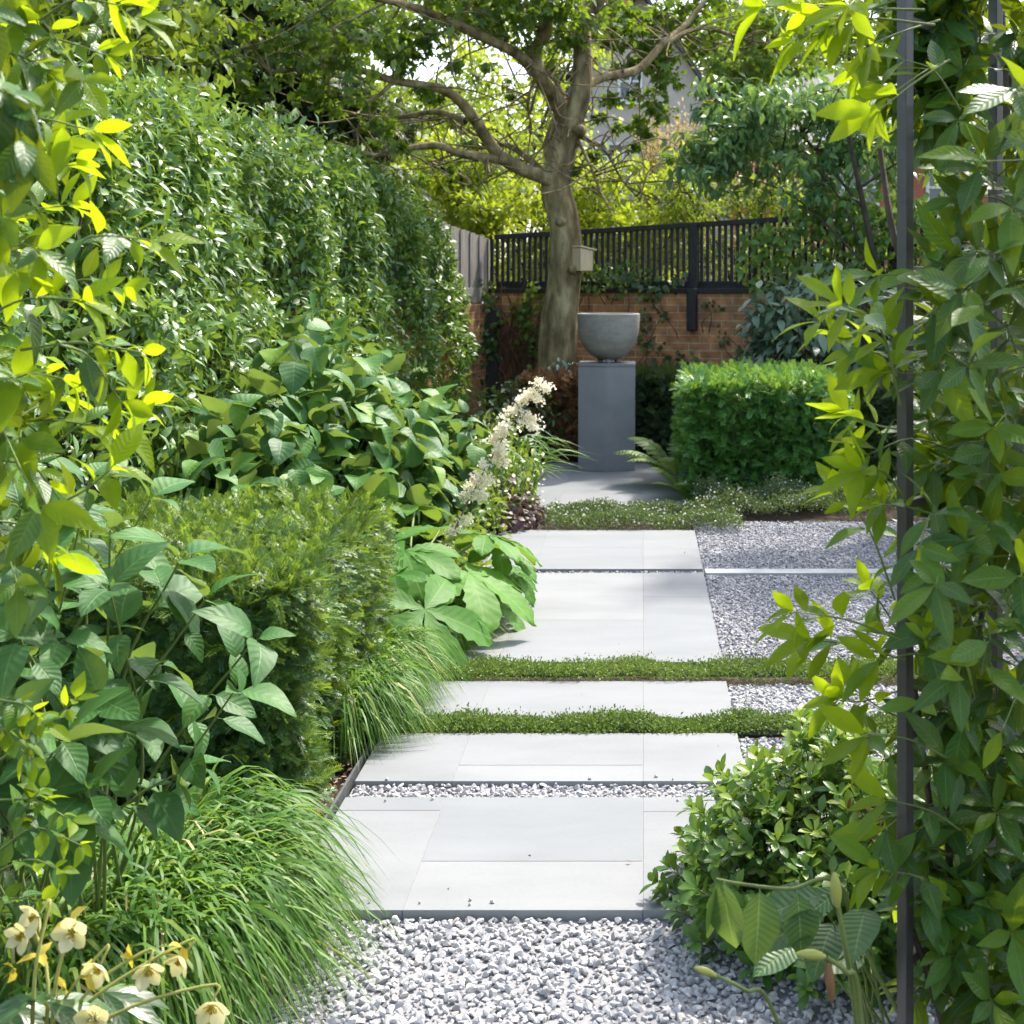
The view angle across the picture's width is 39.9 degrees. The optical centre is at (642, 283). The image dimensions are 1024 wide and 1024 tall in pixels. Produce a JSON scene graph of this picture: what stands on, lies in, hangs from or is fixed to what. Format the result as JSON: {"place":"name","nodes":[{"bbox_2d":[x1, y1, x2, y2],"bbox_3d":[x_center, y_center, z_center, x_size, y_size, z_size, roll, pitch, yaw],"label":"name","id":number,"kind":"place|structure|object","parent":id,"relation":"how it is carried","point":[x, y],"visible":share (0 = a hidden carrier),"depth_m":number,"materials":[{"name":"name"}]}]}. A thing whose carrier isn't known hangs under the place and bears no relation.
{"place":"outdoors","nodes":[
{"label":"outdoors","id":0,"kind":"place"},
{"bbox_2d":[1,460,1019,912],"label":"ground","id":1,"kind":"structure","parent":0,"point":[807,514],"depth_m":5.77,"materials":[{"name":"soil"}]},
{"bbox_2d":[0,671,98,919],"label":"climbing shrub","id":2,"kind":"object","parent":1,"relation":"on","point":[36,724],"visible":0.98,"depth_m":2.36,"materials":[{"name":"green plant"}]},
{"bbox_2d":[0,0,205,638],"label":"climbing shrub","id":3,"kind":"object","parent":1,"relation":"on","point":[28,151],"visible":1,"depth_m":2.19,"materials":[{"name":"green plant"}]},
{"bbox_2d":[0,898,229,1023],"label":"hellebore","id":4,"kind":"object","parent":1,"relation":"on","point":[54,1005],"visible":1,"depth_m":2.22,"materials":[{"name":"beige plant"}]},
{"bbox_2d":[0,726,237,949],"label":"ground cover","id":5,"kind":"object","parent":1,"relation":"on","point":[111,795],"depth_m":3.91,"materials":[{"name":"green plant"}]},
{"bbox_2d":[2,0,267,115],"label":"broadleaf tree","id":6,"kind":"object","parent":1,"relation":"on","point":[148,36],"visible":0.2,"depth_m":9.79,"materials":[{"name":"green plant"}]},
{"bbox_2d":[0,457,296,967],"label":"viburnum","id":7,"kind":"object","parent":1,"relation":"on","point":[73,766],"visible":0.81,"depth_m":2.86,"materials":[{"name":"green plant"}]},
{"bbox_2d":[0,476,404,814],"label":"yew hedge","id":8,"kind":"object","parent":1,"relation":"on","point":[318,586],"visible":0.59,"depth_m":4.27,"materials":[{"name":"green plant"}]},
{"bbox_2d":[0,754,408,1023],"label":"ornamental grass","id":9,"kind":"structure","parent":1,"relation":"on","point":[235,880],"depth_m":3.07,"materials":[{"name":"green plant"}]},
{"bbox_2d":[0,17,482,543],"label":"hedge","id":10,"kind":"object","parent":1,"relation":"on","point":[222,181],"visible":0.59,"depth_m":7.59,"materials":[{"name":"green plant"}]},
{"bbox_2d":[69,0,432,305],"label":"conifer tree","id":11,"kind":"object","parent":1,"relation":"on","point":[251,12],"visible":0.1,"depth_m":14.90,"materials":[{"name":"green plant"}]},
{"bbox_2d":[65,303,488,448],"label":"brick wall","id":12,"kind":"structure","parent":1,"relation":"on","point":[476,313],"depth_m":14.08,"materials":[{"name":"brown brick"}]},
{"bbox_2d":[70,174,489,308],"bbox_3d":[-2.743,-0.227,10.462,0.063,0.834,8.790,0,0,15],"label":"board fence","id":13,"kind":"object","parent":12,"relation":"on","point":[472,252],"visible":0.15,"depth_m":14.14,"materials":[{"name":"grey wood"}]},
{"bbox_2d":[107,291,516,549],"bbox_3d":[-1.719,0.826,7.654,1.843,1.577,3.965,0,0,0],"label":"hydrangea","id":14,"kind":"object","parent":1,"relation":"on","point":[334,422],"visible":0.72,"depth_m":7.22,"materials":[{"name":"green plant"}]},
{"bbox_2d":[294,726,376,835],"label":"leaf litter","id":15,"kind":"object","parent":1,"relation":"on","point":[339,780],"visible":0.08,"depth_m":4.51,"materials":[{"name":"plant"}]},
{"bbox_2d":[226,533,496,995],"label":"kerb","id":16,"kind":"structure","parent":1,"relation":"on","point":[347,788],"depth_m":4.41,"materials":[{"name":"grey metal"}]},
{"bbox_2d":[292,0,455,133],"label":"broadleaf tree","id":17,"kind":"object","parent":1,"relation":"on","point":[365,5],"visible":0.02,"depth_m":21.76,"materials":[{"name":"green plant"}]},
{"bbox_2d":[320,613,472,773],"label":"ornamental grass","id":18,"kind":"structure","parent":1,"relation":"on","point":[387,686],"depth_m":4.84,"materials":[{"name":"green plant"}]},
{"bbox_2d":[342,66,513,305],"bbox_3d":[-3.443,-0.788,20.210,3.708,4.906,4.008,0,0,0],"label":"broadleaf tree","id":19,"kind":"object","parent":1,"relation":"on","point":[414,104],"visible":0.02,"depth_m":19.61,"materials":[{"name":"green plant"}]},
{"bbox_2d":[361,103,545,244],"bbox_3d":[-2.447,-0.337,18.230,2.978,4.006,3.378,0,0,0],"label":"lime tree","id":20,"kind":"object","parent":1,"relation":"on","point":[441,189],"visible":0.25,"depth_m":17.66,"materials":[{"name":"green plant"}]},
{"bbox_2d":[387,454,531,615],"bbox_3d":[-1.584,1.484,8.952,1.357,0.247,6.802,0,0,0],"label":"ground cover","id":21,"kind":"object","parent":1,"relation":"on","point":[415,540],"visible":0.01,"depth_m":7.92,"materials":[{"name":"green plant"}]},
{"bbox_2d":[388,560,530,657],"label":"ornamental grass","id":22,"kind":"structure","parent":1,"relation":"on","point":[458,601],"depth_m":6.03,"materials":[{"name":"green plant"}]},
{"bbox_2d":[378,376,555,680],"bbox_3d":[-0.945,1.099,6.496,1.035,1.284,2.060,0,0,0],"label":"rodgersia","id":23,"kind":"object","parent":1,"relation":"on","point":[433,579],"visible":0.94,"depth_m":6.19,"materials":[{"name":"green plant"}]},
{"bbox_2d":[454,551,487,569],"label":"ground shrub","id":24,"kind":"object","parent":1,"relation":"on","point":[459,561],"visible":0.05,"depth_m":7.19,"materials":[{"name":"green plant"}]},
{"bbox_2d":[437,460,512,569],"bbox_3d":[-1.086,1.328,8.082,0.582,0.529,1.946,0,0,0],"label":"euphorbia","id":25,"kind":"object","parent":1,"relation":"on","point":[498,509],"visible":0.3,"depth_m":8.31,"materials":[{"name":"green plant"}]},
{"bbox_2d":[486,309,497,425],"bbox_3d":[-1.574,0.960,14.510,0.140,1.400,0.100,0,0,0],"label":"post","id":26,"kind":"object","parent":1,"relation":"on","point":[491,367],"visible":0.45,"depth_m":14.46,"materials":[{"name":"black wood"}]},
{"bbox_2d":[466,410,546,517],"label":"perennial clump","id":27,"kind":"object","parent":1,"relation":"on","point":[500,478],"visible":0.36,"depth_m":9.34,"materials":[{"name":"green plant"}]},
{"bbox_2d":[169,0,845,373],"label":"garden tree","id":28,"kind":"object","parent":1,"relation":"on","point":[651,50],"visible":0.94,"depth_m":13.09,"materials":[{"name":"green plant"}]},
{"bbox_2d":[571,245,596,270],"bbox_3d":[-0.559,-0.241,13.156,0.180,0.235,0.190,0,0,-35],"label":"nest box","id":29,"kind":"object","parent":28,"relation":"attached to","point":[582,258],"visible":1,"depth_m":13.09,"materials":[{"name":"brown wood"}]},
{"bbox_2d":[448,375,569,462],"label":"evergreen shrub","id":30,"kind":"object","parent":1,"relation":"on","point":[494,405],"visible":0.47,"depth_m":12.16,"materials":[{"name":"green plant"}]},
{"bbox_2d":[414,33,623,250],"bbox_3d":[-2.561,-1.719,27.622,4.431,6.767,4.817,0,0,0],"label":"broadleaf tree","id":31,"kind":"object","parent":1,"relation":"on","point":[505,127],"visible":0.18,"depth_m":26.87,"materials":[{"name":"green plant"}]},
{"bbox_2d":[490,475,548,533],"bbox_3d":[-0.853,1.436,9.211,0.492,0.313,0.955,0,0,-16],"label":"heuchera","id":32,"kind":"object","parent":1,"relation":"on","point":[517,519],"visible":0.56,"depth_m":8.99,"materials":[{"name":"purple plant"}]},
{"bbox_2d":[449,430,592,500],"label":"strap leaf plant","id":33,"kind":"object","parent":1,"relation":"on","point":[535,478],"visible":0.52,"depth_m":9.83,"materials":[{"name":"green plant"}]},
{"bbox_2d":[509,362,577,462],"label":"yew hedge","id":34,"kind":"object","parent":1,"relation":"on","point":[564,380],"visible":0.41,"depth_m":12.36,"materials":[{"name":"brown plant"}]},
{"bbox_2d":[450,154,643,287],"bbox_3d":[-1.418,0.043,16.681,2.872,3.243,2.570,0,0,0],"label":"lime shrub","id":35,"kind":"object","parent":1,"relation":"on","point":[491,220],"visible":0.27,"depth_m":16.39,"materials":[{"name":"green plant"}]},
{"bbox_2d":[448,425,671,460],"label":"ground cover","id":36,"kind":"object","parent":1,"relation":"on","point":[575,449],"visible":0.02,"depth_m":12.35,"materials":[{"name":"green plant"}]},
{"bbox_2d":[545,357,577,374],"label":"evergreen shrub","id":37,"kind":"object","parent":1,"relation":"on","point":[557,368],"visible":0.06,"depth_m":12.80,"materials":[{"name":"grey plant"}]},
{"bbox_2d":[388,0,853,164],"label":"broadleaf tree","id":38,"kind":"object","parent":1,"relation":"on","point":[569,75],"visible":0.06,"depth_m":50.37,"materials":[{"name":"green plant"}]},
{"bbox_2d":[540,0,738,280],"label":"rendered house","id":39,"kind":"structure","parent":1,"relation":"on","point":[675,97],"depth_m":34.00,"materials":[{"name":"paint"}]},
{"bbox_2d":[587,142,628,199],"bbox_3d":[-0.850,-2.745,33.940,1.000,1.390,0.160,0,0,0],"label":"window","id":40,"kind":"structure","parent":39,"relation":"in","point":[610,144],"depth_m":33.99,"materials":[{"name":"grey glass"}]},
{"bbox_2d":[617,64,644,104],"bbox_3d":[-0.316,-4.845,33.940,0.800,0.990,0.160,0,0,0],"label":"window","id":41,"kind":"structure","parent":39,"relation":"in","point":[635,80],"depth_m":33.96,"materials":[{"name":"white glass"}]},
{"bbox_2d":[632,142,669,199],"bbox_3d":[0.291,-2.745,33.940,1.100,1.390,0.160,0,0,0],"label":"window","id":42,"kind":"structure","parent":39,"relation":"in","point":[640,142],"depth_m":33.99,"materials":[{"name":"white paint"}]},
{"bbox_2d":[537,497,745,531],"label":"ground cover","id":43,"kind":"object","parent":1,"relation":"on","point":[613,512],"visible":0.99,"depth_m":9.07,"materials":[{"name":"green plant"}]},
{"bbox_2d":[575,142,714,280],"bbox_3d":[-0.157,-0.025,16.801,2.176,3.379,2.904,0,0,17],"label":"lime shrub","id":44,"kind":"object","parent":1,"relation":"on","point":[626,215],"visible":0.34,"depth_m":16.18,"materials":[{"name":"green plant"}]},
{"bbox_2d":[395,700,896,736],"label":"ground cover","id":45,"kind":"object","parent":1,"relation":"on","point":[540,724],"visible":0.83,"depth_m":4.92,"materials":[{"name":"green plant"}]},
{"bbox_2d":[614,437,682,481],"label":"fern","id":46,"kind":"object","parent":1,"relation":"on","point":[667,464],"visible":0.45,"depth_m":10.81,"materials":[{"name":"green plant"}]},
{"bbox_2d":[626,97,718,280],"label":"feathery shrub","id":47,"kind":"object","parent":1,"relation":"on","point":[650,148],"visible":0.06,"depth_m":18.26,"materials":[{"name":"yellow plant"}]},
{"bbox_2d":[426,650,918,683],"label":"ground cover","id":48,"kind":"object","parent":1,"relation":"on","point":[618,665],"visible":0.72,"depth_m":5.58,"materials":[{"name":"green plant"}]},
{"bbox_2d":[635,359,715,461],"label":"yew hedge","id":49,"kind":"object","parent":1,"relation":"on","point":[654,407],"visible":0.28,"depth_m":12.36,"materials":[{"name":"green plant"}]},
{"bbox_2d":[623,165,854,280],"bbox_3d":[1.173,0.092,16.011,2.067,3.144,3.184,0,0,44],"label":"green shrub","id":50,"kind":"object","parent":1,"relation":"on","point":[756,207],"visible":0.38,"depth_m":15.61,"materials":[{"name":"green plant"}]},
{"bbox_2d":[731,161,765,280],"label":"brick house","id":51,"kind":"structure","parent":1,"relation":"on","point":[744,210],"depth_m":40.00,"materials":[{"name":"brick"}]},
{"bbox_2d":[488,288,1023,425],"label":"brick wall","id":52,"kind":"structure","parent":1,"relation":"on","point":[702,346],"depth_m":13.96,"materials":[{"name":"orange brick"}]},
{"bbox_2d":[478,278,503,400],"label":"ivy","id":53,"kind":"object","parent":52,"relation":"attached to","point":[486,343],"visible":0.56,"depth_m":14.37,"materials":[{"name":"green plant"}]},
{"bbox_2d":[491,269,544,415],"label":"dead creeper","id":54,"kind":"object","parent":52,"relation":"attached to","point":[509,353],"visible":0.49,"depth_m":14.43,"materials":[{"name":"brown plant"}]},
{"bbox_2d":[504,281,543,380],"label":"creeper","id":55,"kind":"object","parent":52,"relation":"attached to","point":[519,315],"visible":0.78,"depth_m":14.33,"materials":[{"name":"green plant"}]},
{"bbox_2d":[579,259,687,319],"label":"ivy","id":56,"kind":"object","parent":52,"relation":"attached to","point":[627,279],"visible":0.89,"depth_m":13.98,"materials":[{"name":"green plant"}]},
{"bbox_2d":[625,300,776,364],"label":"ivy","id":57,"kind":"object","parent":52,"relation":"attached to","point":[650,343],"visible":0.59,"depth_m":13.94,"materials":[{"name":"green plant"}]},
{"bbox_2d":[490,206,1023,330],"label":"slatted fence","id":58,"kind":"object","parent":52,"relation":"on","point":[692,284],"visible":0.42,"depth_m":14.00,"materials":[{"name":"black wood"}]},
{"bbox_2d":[735,181,982,306],"bbox_3d":[2.146,-0.309,13.111,2.611,1.328,0.544,0,0,18],"label":"creeper","id":59,"kind":"object","parent":58,"relation":"attached to","point":[844,231],"visible":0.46,"depth_m":13.19,"materials":[{"name":"green plant"}]},
{"bbox_2d":[669,356,858,508],"bbox_3d":[0.904,1.130,10.848,1.426,1.091,1.794,0,0,0],"label":"yew hedge","id":60,"kind":"object","parent":1,"relation":"on","point":[742,425],"visible":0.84,"depth_m":10.11,"materials":[{"name":"green plant"}]},
{"bbox_2d":[694,871,862,1023],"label":"lily","id":61,"kind":"object","parent":1,"relation":"on","point":[817,955],"visible":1,"depth_m":2.25,"materials":[{"name":"green plant"}]},
{"bbox_2d":[728,258,927,369],"bbox_3d":[1.661,0.683,12.314,1.928,1.821,1.258,0,0,13],"label":"viburnum","id":62,"kind":"object","parent":1,"relation":"on","point":[770,323],"visible":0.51,"depth_m":12.26,"materials":[{"name":"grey plant"}]},
{"bbox_2d":[705,569,965,576],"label":"kerb","id":63,"kind":"structure","parent":1,"relation":"on","point":[775,572],"depth_m":7.56,"materials":[{"name":"stone"}]},
{"bbox_2d":[655,59,1016,294],"bbox_3d":[1.917,-0.287,13.695,4.027,3.905,2.488,0,0,24],"label":"tree","id":64,"kind":"object","parent":1,"relation":"on","point":[725,154],"visible":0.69,"depth_m":13.40,"materials":[{"name":"green plant"}]},
{"bbox_2d":[681,0,1010,92],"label":"broadleaf tree","id":65,"kind":"object","parent":1,"relation":"on","point":[850,55],"visible":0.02,"depth_m":45.24,"materials":[{"name":"green plant"}]},
{"bbox_2d":[685,471,1009,516],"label":"ground cover","id":66,"kind":"object","parent":1,"relation":"on","point":[789,494],"visible":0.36,"depth_m":9.59,"materials":[{"name":"green plant"}]},
{"bbox_2d":[754,73,987,279],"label":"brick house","id":67,"kind":"structure","parent":1,"relation":"on","point":[933,191],"depth_m":30.00,"materials":[{"name":"brick"}]},
{"bbox_2d":[833,161,878,220],"bbox_3d":[4.607,-1.995,29.940,1.100,1.290,0.160,0,0,0],"label":"window","id":68,"kind":"structure","parent":67,"relation":"in","point":[873,189],"depth_m":29.99,"materials":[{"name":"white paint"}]},
{"bbox_2d":[926,161,966,217],"bbox_3d":[6.507,-1.995,29.940,1.100,1.290,0.160,0,0,0],"label":"window","id":69,"kind":"structure","parent":67,"relation":"in","point":[933,192],"depth_m":29.99,"materials":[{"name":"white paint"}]},
{"bbox_2d":[738,737,1023,879],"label":"gravel","id":70,"kind":"structure","parent":1,"relation":"on","point":[748,742],"depth_m":4.78,"materials":[{"name":"grey gravel"}]},
{"bbox_2d":[826,364,975,487],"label":"yew hedge","id":71,"kind":"object","parent":1,"relation":"on","point":[886,409],"visible":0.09,"depth_m":10.71,"materials":[{"name":"green plant"}]},
{"bbox_2d":[893,214,1023,466],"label":"evergreen shrub","id":72,"kind":"object","parent":1,"relation":"on","point":[1020,337],"visible":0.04,"depth_m":8.38,"materials":[{"name":"green plant"}]},
{"bbox_2d":[949,169,1023,642],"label":"evergreen shrub","id":73,"kind":"object","parent":1,"relation":"on","point":[1010,604],"visible":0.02,"depth_m":4.80,"materials":[{"name":"green plant"}]},
{"bbox_2d":[307,797,769,920],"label":"path","id":74,"kind":"structure","parent":0,"point":[575,865],"depth_m":3.83,"materials":[{"name":"tile"}]},
{"bbox_2d":[327,774,678,904],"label":"gravel","id":75,"kind":"structure","parent":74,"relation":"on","point":[492,900],"depth_m":4.22,"materials":[{"name":"grey gravel"}]},
{"bbox_2d":[348,782,747,797],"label":"gravel","id":76,"kind":"structure","parent":0,"point":[514,790],"depth_m":4.34,"materials":[{"name":"grey gravel"}]},
{"bbox_2d":[355,733,744,786],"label":"path","id":77,"kind":"structure","parent":0,"point":[552,759],"depth_m":4.59,"materials":[{"name":"tile"}]},
{"bbox_2d":[391,681,733,732],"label":"path","id":78,"kind":"structure","parent":0,"point":[677,698],"depth_m":5.28,"materials":[{"name":"tile"}]},
{"bbox_2d":[425,573,721,674],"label":"path","id":79,"kind":"structure","parent":0,"point":[605,615],"depth_m":6.47,"materials":[{"name":"tile"}]},
{"bbox_2d":[177,915,987,1023],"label":"gravel","id":80,"kind":"structure","parent":0,"point":[513,970],"depth_m":3.17,"materials":[{"name":"grey gravel"}]},
{"bbox_2d":[706,876,896,1023],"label":"viburnum","id":81,"kind":"object","parent":80,"relation":"on","point":[776,929],"visible":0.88,"depth_m":2.45,"materials":[{"name":"green plant"}]},
{"bbox_2d":[639,703,1008,1010],"bbox_3d":[0.454,1.329,3.487,0.929,0.572,1.012,0,0,0],"label":"pittosporum","id":82,"kind":"object","parent":80,"relation":"on","point":[778,814],"visible":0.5,"depth_m":3.34,"materials":[{"name":"green plant"}]},
{"bbox_2d":[897,0,1002,1023],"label":"metal trellis","id":83,"kind":"object","parent":80,"relation":"on","point":[907,955],"visible":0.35,"depth_m":2.59,"materials":[{"name":"black metal"}]},
{"bbox_2d":[733,0,1023,1023],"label":"climbing shrub","id":84,"kind":"object","parent":83,"relation":"attached to","point":[969,480],"visible":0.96,"depth_m":2.48,"materials":[{"name":"green plant"}]},
{"bbox_2d":[480,530,702,571],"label":"path","id":85,"kind":"structure","parent":0,"point":[606,550],"depth_m":8.20,"materials":[{"name":"tile"}]},
{"bbox_2d":[518,462,687,515],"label":"path","id":86,"kind":"structure","parent":0,"point":[577,485],"depth_m":10.79,"materials":[{"name":"tile"}]},
{"bbox_2d":[578,361,635,471],"bbox_3d":[-0.304,1.113,11.873,0.482,0.895,0.506,0,0,0],"label":"pedestal","id":87,"kind":"object","parent":86,"relation":"on","point":[606,411],"visible":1,"depth_m":11.65,"materials":[{"name":"grey concrete"}]},
{"bbox_2d":[577,313,639,362],"bbox_3d":[-0.292,0.457,11.900,0.534,0.416,0.534,0,0,0],"label":"bowl","id":88,"kind":"object","parent":87,"relation":"on","point":[607,337],"visible":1,"depth_m":11.70,"materials":[{"name":"grey concrete"}]},
{"bbox_2d":[647,467,716,495],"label":"fern","id":89,"kind":"object","parent":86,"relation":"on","point":[668,476],"visible":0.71,"depth_m":10.17,"materials":[{"name":"green plant"}]},
{"bbox_2d":[511,571,702,572],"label":"gravel","id":90,"kind":"structure","parent":0,"point":[620,572],"depth_m":7.64,"materials":[{"name":"grey gravel"}]},
{"bbox_2d":[344,0,1023,287],"label":"sky","id":91,"kind":"structure","parent":0,"point":[422,71],"materials":[{"name":"white"}]},
{"bbox_2d":[494,226,1021,287],"bbox_3d":[0.077,0.085,25.002,22.722,3.024,2.691,0,0,0],"label":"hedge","id":92,"kind":"object","parent":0,"point":[746,253],"depth_m":24.82,"materials":[{"name":"green plant"}]},
{"bbox_2d":[693,520,1009,576],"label":"gravel","id":93,"kind":"structure","parent":0,"point":[775,545],"depth_m":8.41,"materials":[{"name":"grey gravel"}]},
{"bbox_2d":[704,574,1023,674],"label":"gravel","id":94,"kind":"structure","parent":0,"point":[743,608],"depth_m":6.75,"materials":[{"name":"grey gravel"}]},
{"bbox_2d":[727,683,1023,734],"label":"gravel","id":95,"kind":"structure","parent":0,"point":[781,697],"depth_m":5.32,"materials":[{"name":"grey gravel"}]},
{"bbox_2d":[872,1,1023,445],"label":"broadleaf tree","id":96,"kind":"object","parent":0,"point":[1007,80],"visible":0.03,"depth_m":10.46,"materials":[{"name":"green plant"}]}
]}

